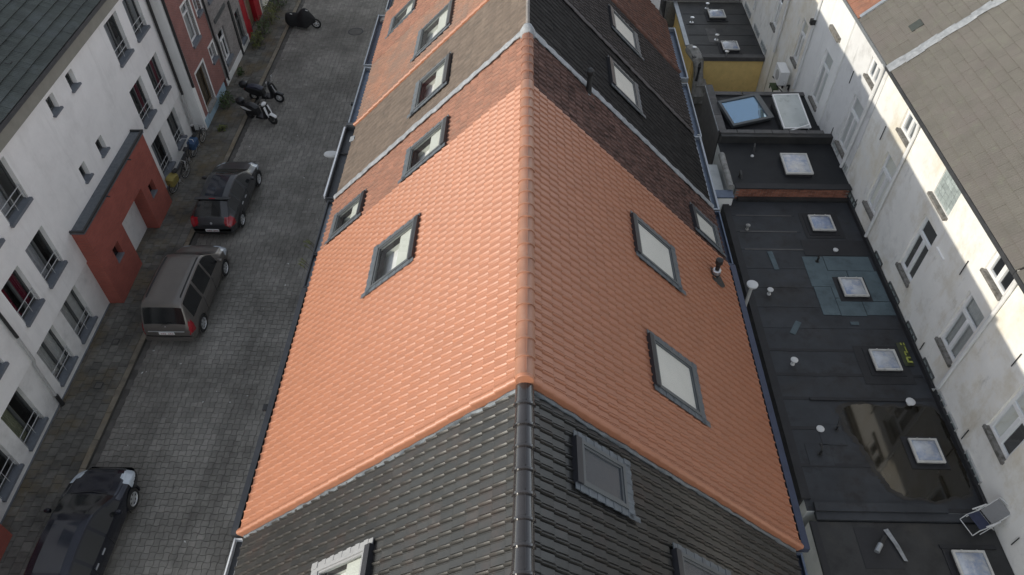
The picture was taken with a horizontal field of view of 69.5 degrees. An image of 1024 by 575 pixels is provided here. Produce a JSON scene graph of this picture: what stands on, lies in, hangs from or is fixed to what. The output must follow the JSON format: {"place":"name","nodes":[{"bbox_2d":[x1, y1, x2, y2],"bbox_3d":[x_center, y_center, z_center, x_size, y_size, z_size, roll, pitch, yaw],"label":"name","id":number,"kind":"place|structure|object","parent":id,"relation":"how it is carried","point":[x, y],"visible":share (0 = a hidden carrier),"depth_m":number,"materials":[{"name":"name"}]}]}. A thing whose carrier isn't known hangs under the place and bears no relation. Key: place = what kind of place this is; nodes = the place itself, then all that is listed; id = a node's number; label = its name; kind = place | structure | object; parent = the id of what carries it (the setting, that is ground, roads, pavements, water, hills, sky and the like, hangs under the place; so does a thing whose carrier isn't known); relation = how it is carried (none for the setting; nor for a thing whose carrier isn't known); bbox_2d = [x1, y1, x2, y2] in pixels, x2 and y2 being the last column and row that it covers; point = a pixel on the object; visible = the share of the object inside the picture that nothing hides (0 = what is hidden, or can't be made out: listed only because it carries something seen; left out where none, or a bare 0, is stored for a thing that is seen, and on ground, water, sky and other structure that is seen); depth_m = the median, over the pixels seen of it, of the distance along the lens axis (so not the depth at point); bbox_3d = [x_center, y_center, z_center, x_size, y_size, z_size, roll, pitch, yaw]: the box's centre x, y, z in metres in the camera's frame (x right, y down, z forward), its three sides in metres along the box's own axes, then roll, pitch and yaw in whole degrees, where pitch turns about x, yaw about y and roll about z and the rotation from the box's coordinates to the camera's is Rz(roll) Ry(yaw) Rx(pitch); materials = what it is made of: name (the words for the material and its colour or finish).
{"place":"outdoors","nodes":[
{"label":"outdoors","id":0,"kind":"place"},
{"bbox_2d":[0,0,297,574],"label":"pavement","id":1,"kind":"structure","parent":0,"point":[54,468],"depth_m":25.39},
{"bbox_2d":[111,339,119,344],"bbox_3d":[-13.801,1.890,25.701,0.240,0.016,0.240,1,47,1],"label":"pavement cover","id":2,"kind":"object","parent":1,"relation":"on","point":[115,341],"visible":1,"depth_m":25.69,"materials":[{"name":"black metal"}]},
{"bbox_2d":[165,159,189,193],"bbox_3d":[-14.087,-4.787,31.216,0.605,1.074,1.736,14,48,2],"label":"bicycle","id":3,"kind":"object","parent":1,"relation":"on","point":[172,179],"visible":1,"depth_m":30.79,"materials":[{"name":"metal"}]},
{"bbox_2d":[179,139,193,170],"bbox_3d":[-14.158,-5.862,32.221,0.605,1.074,1.736,3,46,-9],"label":"bicycle","id":4,"kind":"object","parent":1,"relation":"on","point":[185,156],"visible":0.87,"depth_m":31.99,"materials":[{"name":"metal"}]},
{"bbox_2d":[187,124,205,156],"bbox_3d":[-14.038,-6.656,32.962,0.605,1.074,1.736,9,47,-2],"label":"bicycle","id":5,"kind":"object","parent":1,"relation":"on","point":[194,144],"visible":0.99,"depth_m":32.53,"materials":[{"name":"metal"}]},
{"bbox_2d":[216,124,227,131],"bbox_3d":[-13.441,-7.419,34.258,0.524,0.285,0.513,-18,50,-16],"label":"street plant","id":6,"kind":"object","parent":1,"relation":"on","point":[220,127],"visible":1,"depth_m":34.23,"materials":[{"name":"green plant"}]},
{"bbox_2d":[218,90,234,109],"bbox_3d":[-13.793,-9.038,35.521,0.839,0.645,0.996,29,53,24],"label":"street plant","id":7,"kind":"object","parent":1,"relation":"on","point":[225,102],"visible":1,"depth_m":35.47,"materials":[{"name":"green plant"}]},
{"bbox_2d":[237,66,244,75],"bbox_3d":[-13.802,-10.955,37.455,0.419,0.432,0.600,1,47,1],"label":"street plant","id":8,"kind":"object","parent":1,"relation":"on","point":[240,71],"visible":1,"depth_m":37.41,"materials":[{"name":"green plant"}]},
{"bbox_2d":[250,30,264,47],"bbox_3d":[-13.633,-13.288,39.352,0.761,0.846,1.025,1,47,1],"label":"street plant","id":9,"kind":"object","parent":1,"relation":"on","point":[256,32],"visible":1,"depth_m":39.28,"materials":[{"name":"green plant"}]},
{"bbox_2d":[256,15,271,36],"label":"street plant","id":10,"kind":"object","parent":1,"relation":"on","point":[259,24],"visible":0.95,"depth_m":40.05,"materials":[{"name":"green plant"}]},
{"bbox_2d":[262,0,279,24],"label":"street plant","id":11,"kind":"object","parent":1,"relation":"on","point":[273,11],"visible":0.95,"depth_m":40.95,"materials":[{"name":"green plant"}]},
{"bbox_2d":[270,0,288,10],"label":"street plant","id":12,"kind":"object","parent":1,"relation":"on","point":[277,3],"visible":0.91,"depth_m":42.23,"materials":[{"name":"green plant"}]},
{"bbox_2d":[96,0,387,574],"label":"road","id":13,"kind":"structure","parent":0,"point":[180,447],"depth_m":25.67,"materials":[{"name":"grey stone"}]},
{"bbox_2d":[23,467,139,574],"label":"parked car","id":14,"kind":"object","parent":13,"relation":"on","point":[83,526],"visible":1,"depth_m":20.00,"materials":[{"name":"black paint"}]},
{"bbox_2d":[141,245,229,340],"bbox_3d":[-11.737,-0.172,26.529,2.190,1.832,4.440,1,47,1],"label":"parked car","id":15,"kind":"object","parent":13,"relation":"on","point":[179,295],"visible":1,"depth_m":25.42,"materials":[{"name":"grey paint"}]},
{"bbox_2d":[190,162,261,233],"bbox_3d":[-11.738,-3.967,30.307,2.180,1.489,4.338,1,47,1],"label":"parked car","id":16,"kind":"object","parent":13,"relation":"on","point":[222,201],"visible":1,"depth_m":29.27,"materials":[{"name":"paint"}]},
{"bbox_2d":[235,95,277,124],"bbox_3d":[-11.977,-8.371,34.563,2.160,1.280,0.740,17,49,16],"label":"motor scooter","id":17,"kind":"object","parent":13,"relation":"on","point":[252,109],"visible":1,"depth_m":34.51,"materials":[{"name":"plastic"}]},
{"bbox_2d":[238,75,283,102],"bbox_3d":[-12.126,-9.574,35.686,2.160,1.280,0.740,7,47,6],"label":"motor scooter","id":18,"kind":"object","parent":13,"relation":"on","point":[253,90],"visible":0.98,"depth_m":35.62,"materials":[{"name":"metal"}]},
{"bbox_2d":[285,8,320,27],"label":"covered motorbike","id":19,"kind":"object","parent":13,"relation":"on","point":[304,18],"visible":1,"depth_m":40.60,"materials":[{"name":"fabric"}]},
{"bbox_2d":[348,28,362,34],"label":"manhole cover","id":20,"kind":"object","parent":13,"relation":"on","point":[355,31],"visible":1,"depth_m":40.83,"materials":[{"name":"black metal"}]},
{"bbox_2d":[0,0,1023,471],"bbox_3d":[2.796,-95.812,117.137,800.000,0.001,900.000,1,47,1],"label":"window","id":21,"kind":"structure","parent":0,"point":[1014,440],"depth_m":28.31,"materials":[{"name":"white plastic"}]},
{"bbox_2d":[0,0,195,560],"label":"apartment building","id":22,"kind":"structure","parent":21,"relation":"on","point":[101,214],"depth_m":24.32,"materials":[{"name":"white paint"}]},
{"bbox_2d":[0,238,5,247],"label":"window","id":23,"kind":"structure","parent":22,"relation":"in","point":[2,240],"depth_m":21.03,"materials":[{"name":"grey stone"}]},
{"bbox_2d":[0,361,9,379],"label":"window","id":24,"kind":"structure","parent":22,"relation":"in","point":[3,365],"depth_m":21.13,"materials":[{"name":"grey stone"}]},
{"bbox_2d":[0,450,24,501],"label":"window","id":25,"kind":"structure","parent":22,"relation":"in","point":[14,471],"depth_m":21.57,"materials":[{"name":"grey metal"}]},
{"bbox_2d":[0,161,33,227],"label":"window","id":26,"kind":"structure","parent":22,"relation":"in","point":[13,213],"depth_m":21.75,"materials":[{"name":"grey metal"}]},
{"bbox_2d":[1,270,45,326],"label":"window","id":27,"kind":"structure","parent":22,"relation":"in","point":[32,309],"depth_m":22.36,"materials":[{"name":"grey metal"}]},
{"bbox_2d":[1,390,48,451],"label":"window","id":28,"kind":"structure","parent":22,"relation":"in","point":[9,417],"depth_m":22.47,"materials":[{"name":"black glass"}]},
{"bbox_2d":[13,230,67,288],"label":"window","id":29,"kind":"structure","parent":22,"relation":"in","point":[54,273],"depth_m":23.40,"materials":[{"name":"grey metal"}]},
{"bbox_2d":[47,96,63,117],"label":"window","id":30,"kind":"structure","parent":22,"relation":"in","point":[55,111],"depth_m":23.70,"materials":[{"name":"grey metal"}]},
{"bbox_2d":[37,329,78,386],"bbox_3d":[-14.777,2.185,23.778,0.406,1.780,1.210,0,47,0],"label":"window","id":31,"kind":"structure","parent":22,"relation":"in","point":[51,351],"depth_m":24.10,"materials":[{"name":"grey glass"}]},
{"bbox_2d":[66,73,81,92],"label":"window","id":32,"kind":"structure","parent":22,"relation":"in","point":[74,87],"depth_m":24.71,"materials":[{"name":"grey metal"}]},
{"bbox_2d":[60,289,97,343],"bbox_3d":[-14.781,0.906,24.972,0.407,1.740,1.210,0,47,0],"label":"window","id":33,"kind":"structure","parent":22,"relation":"in","point":[70,309],"depth_m":25.29,"materials":[{"name":"grey metal"}]},
{"bbox_2d":[79,166,93,183],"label":"window","id":34,"kind":"structure","parent":22,"relation":"in","point":[87,177],"depth_m":25.46,"materials":[{"name":"grey metal"}]},
{"bbox_2d":[97,139,109,157],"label":"window","id":35,"kind":"structure","parent":22,"relation":"in","point":[103,151],"depth_m":26.50,"materials":[{"name":"grey metal"}]},
{"bbox_2d":[104,14,134,67],"bbox_3d":[-14.741,-9.232,27.427,0.405,1.650,1.240,0,47,0],"label":"window","id":36,"kind":"structure","parent":22,"relation":"in","point":[124,55],"depth_m":27.72,"materials":[{"name":"grey metal"}]},
{"bbox_2d":[108,0,150,42],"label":"window","id":37,"kind":"structure","parent":22,"relation":"in","point":[140,31],"depth_m":28.97,"materials":[{"name":"grey metal"}]},
{"bbox_2d":[132,80,156,128],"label":"window","id":38,"kind":"structure","parent":22,"relation":"in","point":[148,115],"depth_m":29.60,"materials":[{"name":"grey metal"}]},
{"bbox_2d":[131,56,171,103],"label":"window","id":39,"kind":"structure","parent":22,"relation":"in","point":[163,92],"depth_m":30.87,"materials":[{"name":"grey metal"}]},
{"bbox_2d":[151,134,175,178],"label":"window","id":40,"kind":"structure","parent":22,"relation":"in","point":[169,166],"depth_m":31.43,"materials":[{"name":"grey metal"}]},
{"bbox_2d":[154,111,187,150],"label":"window","id":41,"kind":"structure","parent":22,"relation":"in","point":[183,137],"depth_m":32.58,"materials":[{"name":"grey metal"}]},
{"bbox_2d":[65,0,227,131],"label":"brick house","id":42,"kind":"structure","parent":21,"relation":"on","point":[188,38],"depth_m":33.09,"materials":[{"name":"brick"}]},
{"bbox_2d":[179,0,201,48],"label":"window","id":43,"kind":"structure","parent":42,"relation":"in","point":[195,39],"depth_m":32.95,"materials":[{"name":"white stone"}]},
{"bbox_2d":[192,0,203,17],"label":"window","id":44,"kind":"structure","parent":42,"relation":"in","point":[199,12],"depth_m":33.58,"materials":[{"name":"white stone"}]},
{"bbox_2d":[194,58,216,113],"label":"window","id":45,"kind":"structure","parent":42,"relation":"in","point":[212,100],"depth_m":34.57,"materials":[{"name":"concrete"}]},
{"bbox_2d":[207,38,218,64],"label":"window","id":46,"kind":"structure","parent":42,"relation":"in","point":[214,58],"depth_m":35.25,"materials":[{"name":"white stone"}]},
{"bbox_2d":[78,0,301,473],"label":"kerb","id":47,"kind":"structure","parent":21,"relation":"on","point":[94,445],"depth_m":25.19,"materials":[{"name":"stone"}]},
{"bbox_2d":[88,0,304,468],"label":"drain channel","id":48,"kind":"object","parent":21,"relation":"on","point":[110,426],"visible":0.53,"depth_m":25.20,"materials":[{"name":"stone"}]},
{"bbox_2d":[201,0,249,85],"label":"brick house","id":49,"kind":"structure","parent":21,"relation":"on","point":[219,15],"depth_m":36.97,"materials":[{"name":"white paint"}]},
{"bbox_2d":[219,27,233,66],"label":"window","id":50,"kind":"structure","parent":49,"relation":"in","point":[229,57],"depth_m":36.91,"materials":[{"name":"white stone"}]},
{"bbox_2d":[235,10,247,45],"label":"window","id":51,"kind":"structure","parent":49,"relation":"in","point":[244,38],"depth_m":38.96,"materials":[{"name":"grey stone"}]},
{"bbox_2d":[234,0,261,38],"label":"townhouse","id":52,"kind":"structure","parent":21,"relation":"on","point":[251,10],"depth_m":40.58,"materials":[{"name":"red paint"}]},
{"bbox_2d":[246,0,253,22],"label":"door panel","id":53,"kind":"structure","parent":52,"relation":"in","point":[247,1],"depth_m":40.80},
{"bbox_2d":[259,0,267,12],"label":"townhouse","id":54,"kind":"structure","parent":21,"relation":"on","point":[262,3],"depth_m":42.03,"materials":[{"name":"white paint"}]},
{"bbox_2d":[385,0,662,16],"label":"terraced house","id":55,"kind":"structure","parent":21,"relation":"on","point":[654,3],"depth_m":30.92,"materials":[{"name":"orange tile"}]},
{"bbox_2d":[660,0,666,17],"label":"flat roof extension","id":56,"kind":"object","parent":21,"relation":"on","point":[662,4],"visible":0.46,"depth_m":39.55,"materials":[{"name":"fabric"}]},
{"bbox_2d":[664,0,764,103],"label":"flat roof extension","id":57,"kind":"object","parent":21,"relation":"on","point":[720,47],"visible":0.98,"depth_m":36.06,"materials":[{"name":"black"}]},
{"bbox_2d":[698,85,819,164],"bbox_3d":[9.773,-5.703,29.984,4.135,4.355,3.320,1,47,1],"label":"flat roof extension","id":58,"kind":"object","parent":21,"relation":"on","point":[743,110],"visible":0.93,"depth_m":28.50,"materials":[{"name":"black fabric"}]},
{"bbox_2d":[708,129,851,211],"bbox_3d":[9.297,-3.163,27.726,4.960,4.190,3.450,1,47,1],"label":"flat roof extension","id":59,"kind":"object","parent":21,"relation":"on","point":[775,166],"visible":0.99,"depth_m":26.31,"materials":[{"name":"black fabric"}]},
{"bbox_2d":[792,0,880,125],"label":"house","id":60,"kind":"structure","parent":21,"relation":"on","point":[832,22],"depth_m":28.00,"materials":[{"name":"paint"}]},
{"bbox_2d":[808,50,829,111],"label":"window","id":61,"kind":"structure","parent":60,"relation":"in","point":[813,100],"depth_m":28.59,"materials":[{"name":"white plastic"}]},
{"bbox_2d":[720,198,990,526],"bbox_3d":[9.421,2.339,22.933,4.440,3.685,11.870,1,47,1],"label":"flat roof extension","id":62,"kind":"object","parent":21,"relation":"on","point":[825,284],"visible":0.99,"depth_m":21.19,"materials":[{"name":"fabric"}]},
{"bbox_2d":[745,280,757,306],"bbox_3d":[6.996,0.638,22.254,0.330,2.200,0.325,1,47,1],"label":"cowl pipe","id":63,"kind":"object","parent":62,"relation":"attached to","point":[752,285],"visible":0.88,"depth_m":21.51,"materials":[{"name":"white plastic"}]},
{"bbox_2d":[767,251,778,269],"bbox_3d":[8.416,-0.876,23.774,0.160,0.020,0.820,-2,47,-2],"label":"felt strip","id":64,"kind":"object","parent":62,"relation":"on","point":[773,260],"visible":1,"depth_m":23.76,"materials":[{"name":"grey"}]},
{"bbox_2d":[790,321,800,334],"bbox_3d":[8.393,1.185,21.849,0.170,0.020,0.550,25,52,22],"label":"felt strip","id":65,"kind":"object","parent":62,"relation":"on","point":[795,327],"visible":1,"depth_m":21.84,"materials":[{"name":"grey"}]},
{"bbox_2d":[835,402,972,503],"bbox_3d":[10.065,4.203,19.047,2.804,0.001,2.984,1,47,1],"label":"silt","id":66,"kind":"object","parent":62,"relation":"on","point":[839,408],"visible":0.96,"depth_m":18.95,"materials":[{"name":"soil"}]},
{"bbox_2d":[842,404,969,501],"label":"puddle","id":67,"kind":"object","parent":66,"relation":"on","point":[877,431],"visible":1,"depth_m":19.12,"materials":[{"name":"liquid"}]},
{"bbox_2d":[896,343,913,365],"bbox_3d":[11.265,1.889,21.133,0.260,0.090,0.840,1,47,1],"label":"graffiti","id":68,"kind":"object","parent":62,"relation":"on","point":[905,354],"visible":1,"depth_m":21.10,"materials":[{"name":"yellow paint"}]},
{"bbox_2d":[960,497,1010,535],"bbox_3d":[11.179,5.392,17.392,0.798,0.766,0.502,-13,48,-11],"label":"folding chair","id":69,"kind":"object","parent":62,"relation":"on","point":[997,510],"visible":1,"depth_m":17.39,"materials":[{"name":"white plastic"}]},
{"bbox_2d":[796,521,1013,574],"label":"flat roof extension","id":70,"kind":"object","parent":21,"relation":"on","point":[854,548],"visible":1,"depth_m":17.30,"materials":[{"name":"fabric"}]},
{"bbox_2d":[846,0,1023,390],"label":"house","id":71,"kind":"structure","parent":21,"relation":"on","point":[941,147],"depth_m":20.32,"materials":[{"name":"white paint"}]},
{"bbox_2d":[862,153,891,220],"bbox_3d":[11.788,-3.205,23.561,0.195,2.145,1.020,1,47,1],"label":"window","id":72,"kind":"structure","parent":71,"relation":"in","point":[870,209],"depth_m":23.91,"materials":[{"name":"white plastic"}]},
{"bbox_2d":[895,111,916,147],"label":"window","id":73,"kind":"structure","parent":71,"relation":"in","point":[904,134],"depth_m":22.06,"materials":[{"name":"white plastic"}]},
{"bbox_2d":[895,216,930,287],"bbox_3d":[11.731,-1.057,21.350,0.195,2.085,0.980,1,47,1],"label":"window","id":74,"kind":"structure","parent":71,"relation":"in","point":[904,271],"depth_m":21.73,"materials":[{"name":"white plastic"}]},
{"bbox_2d":[934,293,983,367],"bbox_3d":[11.717,1.090,19.194,0.282,1.985,0.980,1,47,1],"label":"window","id":75,"kind":"structure","parent":71,"relation":"in","point":[968,318],"depth_m":19.41,"materials":[{"name":"white plastic"}]},
{"bbox_2d":[980,253,1012,300],"bbox_3d":[11.671,-0.341,17.619,0.200,0.850,1.040,1,47,1],"label":"window","id":76,"kind":"structure","parent":71,"relation":"in","point":[994,281],"depth_m":17.81,"materials":[{"name":"white plastic"}]},
{"bbox_2d":[932,269,1023,574],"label":"house","id":77,"kind":"structure","parent":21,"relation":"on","point":[980,387],"depth_m":17.68,"materials":[{"name":"white paint"}]},
{"bbox_2d":[982,387,1023,464],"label":"window","id":78,"kind":"structure","parent":77,"relation":"in","point":[997,442],"depth_m":17.47,"materials":[{"name":"white plastic"}]},
{"bbox_2d":[224,382,807,574],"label":"terraced house","id":79,"kind":"structure","parent":0,"point":[523,479],"depth_m":11.57,"materials":[{"name":"black tile"}]},
{"bbox_2d":[311,537,374,574],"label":"roof window","id":80,"kind":"structure","parent":79,"relation":"in","point":[363,551],"depth_m":12.16,"materials":[{"name":"grey glass"}]},
{"bbox_2d":[571,430,640,523],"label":"roof window","id":81,"kind":"structure","parent":79,"relation":"in","point":[601,474],"depth_m":11.60,"materials":[{"name":"grey glass"}]},
{"bbox_2d":[671,542,730,574],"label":"roof window","id":82,"kind":"structure","parent":79,"relation":"in","point":[685,562],"depth_m":12.22,"materials":[{"name":"grey glass"}]},
{"bbox_2d":[230,79,809,552],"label":"terraced house","id":83,"kind":"structure","parent":0,"point":[542,243],"depth_m":15.27,"materials":[{"name":"orange tile"}]},
{"bbox_2d":[298,239,314,269],"bbox_3d":[-5.899,-0.964,21.132,0.330,0.198,1.183,1,47,1],"label":"gutter weed","id":84,"kind":"object","parent":83,"relation":"attached to","point":[309,241],"visible":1,"depth_m":21.27,"materials":[{"name":"plant"}]},
{"bbox_2d":[360,213,420,298],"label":"roof window","id":85,"kind":"structure","parent":83,"relation":"in","point":[402,254],"depth_m":17.31,"materials":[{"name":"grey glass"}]},
{"bbox_2d":[630,210,686,295],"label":"roof window","id":86,"kind":"structure","parent":83,"relation":"in","point":[649,245],"depth_m":17.51,"materials":[{"name":"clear glass"}]},
{"bbox_2d":[646,329,710,427],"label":"roof window","id":87,"kind":"structure","parent":83,"relation":"in","point":[674,376],"depth_m":14.98,"materials":[{"name":"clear glass"}]},
{"bbox_2d":[323,0,719,210],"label":"terraced house","id":88,"kind":"structure","parent":0,"point":[490,28],"depth_m":22.08,"materials":[{"name":"brown tile"}]},
{"bbox_2d":[324,151,347,157],"bbox_3d":[-5.573,-4.371,24.677,1.418,0.349,0.301,1,47,1],"label":"street lamp","id":89,"kind":"object","parent":88,"relation":"attached to","point":[329,154],"visible":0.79,"depth_m":24.55,"materials":[{"name":"grey metal"}]},
{"bbox_2d":[407,52,451,117],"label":"roof window","id":90,"kind":"structure","parent":88,"relation":"in","point":[442,75],"depth_m":21.80,"materials":[{"name":"grey glass"}]},
{"bbox_2d":[607,55,645,117],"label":"roof window","id":91,"kind":"structure","parent":88,"relation":"in","point":[620,81],"depth_m":22.15,"materials":[{"name":"grey glass"}]},
{"bbox_2d":[313,23,733,264],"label":"terraced house","id":92,"kind":"structure","parent":0,"point":[508,67],"depth_m":19.70,"materials":[{"name":"brown tile"}]},
{"bbox_2d":[324,188,366,244],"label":"roof window","id":93,"kind":"structure","parent":92,"relation":"in","point":[359,200],"depth_m":21.00,"materials":[{"name":"grey glass"}]},
{"bbox_2d":[397,114,449,183],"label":"roof window","id":94,"kind":"structure","parent":92,"relation":"in","point":[439,139],"depth_m":19.36,"materials":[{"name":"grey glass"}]},
{"bbox_2d":[689,202,726,257],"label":"roof window","id":95,"kind":"structure","parent":92,"relation":"in","point":[701,223],"depth_m":21.16,"materials":[{"name":"grey glass"}]},
{"bbox_2d":[346,0,701,138],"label":"terraced house","id":96,"kind":"structure","parent":0,"point":[420,41],"depth_m":25.26,"materials":[{"name":"brown tile"}]},
{"bbox_2d":[410,0,454,61],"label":"roof window","id":97,"kind":"structure","parent":96,"relation":"in","point":[445,20],"depth_m":24.63,"materials":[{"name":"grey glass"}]},
{"bbox_2d":[608,4,643,59],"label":"roof window","id":98,"kind":"structure","parent":96,"relation":"in","point":[630,37],"depth_m":25.17,"materials":[{"name":"grey glass"}]},
{"bbox_2d":[363,0,688,82],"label":"terraced house","id":99,"kind":"structure","parent":0,"point":[396,21],"depth_m":28.59,"materials":[{"name":"orange tile"}]},
{"bbox_2d":[385,0,416,38],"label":"roof window","id":100,"kind":"structure","parent":99,"relation":"in","point":[410,6],"depth_m":28.77,"materials":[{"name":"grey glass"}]},
{"bbox_2d":[740,0,789,91],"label":"house","id":101,"kind":"structure","parent":0,"point":[765,17],"depth_m":34.86,"materials":[{"name":"paint"}]},
{"bbox_2d":[770,0,782,32],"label":"window","id":102,"kind":"structure","parent":101,"relation":"in","point":[773,24],"depth_m":33.64,"materials":[{"name":"white plastic"}]},
{"bbox_2d":[764,0,818,91],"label":"house","id":103,"kind":"structure","parent":0,"point":[794,34],"depth_m":31.51,"materials":[{"name":"paint"}]},
{"bbox_2d":[769,62,789,91],"bbox_3d":[11.639,-8.907,31.865,0.640,1.220,1.000,1,47,1],"label":"air conditioner","id":104,"kind":"object","parent":103,"relation":"attached to","point":[781,74],"visible":0.88,"depth_m":31.58,"materials":[{"name":"white metal"}]},
{"bbox_2d":[790,20,805,68],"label":"window","id":105,"kind":"structure","parent":103,"relation":"in","point":[794,59],"depth_m":30.99,"materials":[{"name":"white plastic"}]},
{"bbox_2d":[819,0,992,175],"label":"house","id":106,"kind":"structure","parent":0,"point":[885,33],"depth_m":24.27,"materials":[{"name":"paint"}]},
{"bbox_2d":[834,96,858,158],"bbox_3d":[11.834,-5.610,25.806,0.195,2.065,1.080,1,47,1],"label":"window","id":107,"kind":"structure","parent":106,"relation":"in","point":[841,147],"depth_m":26.16,"materials":[{"name":"white plastic"}]},
{"bbox_2d":[863,59,879,90],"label":"window","id":108,"kind":"structure","parent":106,"relation":"in","point":[870,78],"depth_m":24.28,"materials":[{"name":"white plastic"}]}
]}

